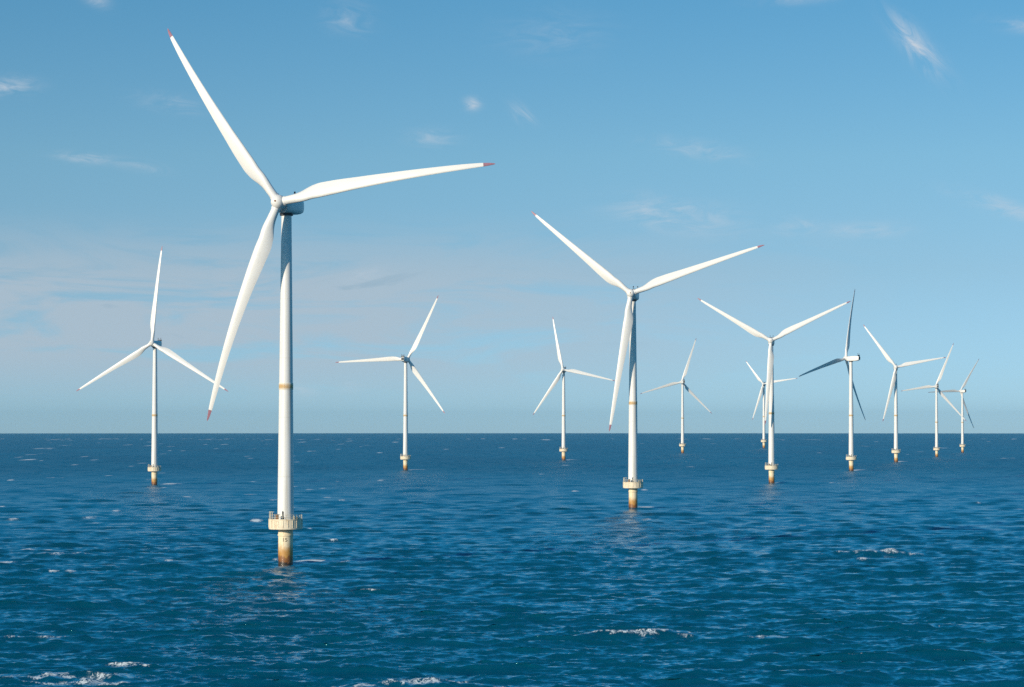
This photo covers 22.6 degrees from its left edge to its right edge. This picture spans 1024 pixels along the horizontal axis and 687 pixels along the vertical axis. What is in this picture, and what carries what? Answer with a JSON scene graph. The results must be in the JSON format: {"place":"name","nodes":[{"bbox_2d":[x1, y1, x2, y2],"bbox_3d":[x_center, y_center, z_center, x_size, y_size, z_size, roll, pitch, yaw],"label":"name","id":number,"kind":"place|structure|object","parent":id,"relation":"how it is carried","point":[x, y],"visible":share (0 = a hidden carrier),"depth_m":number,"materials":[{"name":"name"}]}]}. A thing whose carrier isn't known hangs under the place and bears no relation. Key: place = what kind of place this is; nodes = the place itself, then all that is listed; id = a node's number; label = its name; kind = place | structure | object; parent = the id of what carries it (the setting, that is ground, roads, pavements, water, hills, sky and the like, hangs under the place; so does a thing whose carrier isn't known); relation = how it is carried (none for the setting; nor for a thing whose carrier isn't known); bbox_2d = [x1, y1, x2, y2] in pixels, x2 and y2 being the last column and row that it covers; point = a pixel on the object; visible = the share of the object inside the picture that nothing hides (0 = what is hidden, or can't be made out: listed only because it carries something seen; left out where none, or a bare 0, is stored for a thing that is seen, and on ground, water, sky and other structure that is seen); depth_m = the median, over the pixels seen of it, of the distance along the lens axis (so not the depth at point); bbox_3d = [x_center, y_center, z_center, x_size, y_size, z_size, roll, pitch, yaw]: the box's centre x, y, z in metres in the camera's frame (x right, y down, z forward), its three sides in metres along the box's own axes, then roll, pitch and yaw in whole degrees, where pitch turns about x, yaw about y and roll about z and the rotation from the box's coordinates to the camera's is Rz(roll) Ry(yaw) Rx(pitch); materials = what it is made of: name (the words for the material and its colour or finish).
{"place":"outdoors","nodes":[
{"label":"outdoors","id":0,"kind":"place"},
{"bbox_2d":[0,433,1023,686],"bbox_3d":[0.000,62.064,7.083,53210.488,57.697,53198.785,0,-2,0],"label":"sea","id":1,"kind":"structure","parent":0,"point":[508,559],"depth_m":648.25,"materials":[{"name":"blue liquid"}]},
{"bbox_2d":[77,248,226,484],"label":"wind turbine","id":2,"kind":"object","parent":1,"relation":"in","point":[154,467],"visible":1,"depth_m":1491.69,"materials":[{"name":"white paint"}]},
{"bbox_2d":[168,29,494,565],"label":"wind turbine","id":3,"kind":"object","parent":1,"relation":"in","point":[284,522],"visible":0.99,"depth_m":641.02,"materials":[{"name":"paint"}]},
{"bbox_2d":[335,296,444,469],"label":"wind turbine","id":4,"kind":"object","parent":1,"relation":"in","point":[405,456],"visible":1,"depth_m":1984.98,"materials":[{"name":"white paint"}]},
{"bbox_2d":[533,319,613,459],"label":"wind turbine","id":5,"kind":"object","parent":1,"relation":"in","point":[554,383],"visible":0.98,"depth_m":2555.29,"materials":[{"name":"white paint"}]},
{"bbox_2d":[531,211,763,507],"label":"wind turbine","id":6,"kind":"object","parent":1,"relation":"in","point":[634,482],"visible":0.98,"depth_m":1063.84,"materials":[{"name":"white paint"}]},
{"bbox_2d":[640,339,710,452],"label":"wind turbine","id":7,"kind":"object","parent":1,"relation":"in","point":[683,385],"visible":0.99,"depth_m":3215.33,"materials":[{"name":"white paint"}]},
{"bbox_2d":[746,361,796,447],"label":"wind turbine","id":8,"kind":"object","parent":1,"relation":"in","point":[762,390],"visible":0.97,"depth_m":3932.72,"materials":[{"name":"white paint"}]},
{"bbox_2d":[698,298,849,483],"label":"wind turbine","id":9,"kind":"object","parent":1,"relation":"in","point":[771,466],"visible":1,"depth_m":1531.69,"materials":[{"name":"white paint"}]},
{"bbox_2d":[799,291,864,470],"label":"wind turbine","id":10,"kind":"object","parent":1,"relation":"in","point":[851,458],"visible":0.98,"depth_m":1956.28,"materials":[{"name":"white paint"}]},
{"bbox_2d":[864,326,945,461],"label":"wind turbine","id":11,"kind":"object","parent":1,"relation":"in","point":[895,451],"visible":0.98,"depth_m":2415.88,"materials":[{"name":"white paint"}]},
{"bbox_2d":[902,343,965,456],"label":"wind turbine","id":12,"kind":"object","parent":1,"relation":"in","point":[936,448],"visible":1,"depth_m":2820.43,"materials":[{"name":"white paint"}]},
{"bbox_2d":[928,359,978,452],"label":"wind turbine","id":13,"kind":"object","parent":1,"relation":"in","point":[962,445],"visible":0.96,"depth_m":3283.59,"materials":[{"name":"white paint"}]},
{"bbox_2d":[0,0,1023,432],"label":"sky","id":14,"kind":"structure","parent":0,"point":[873,149],"materials":[{"name":"blue"}]}
]}

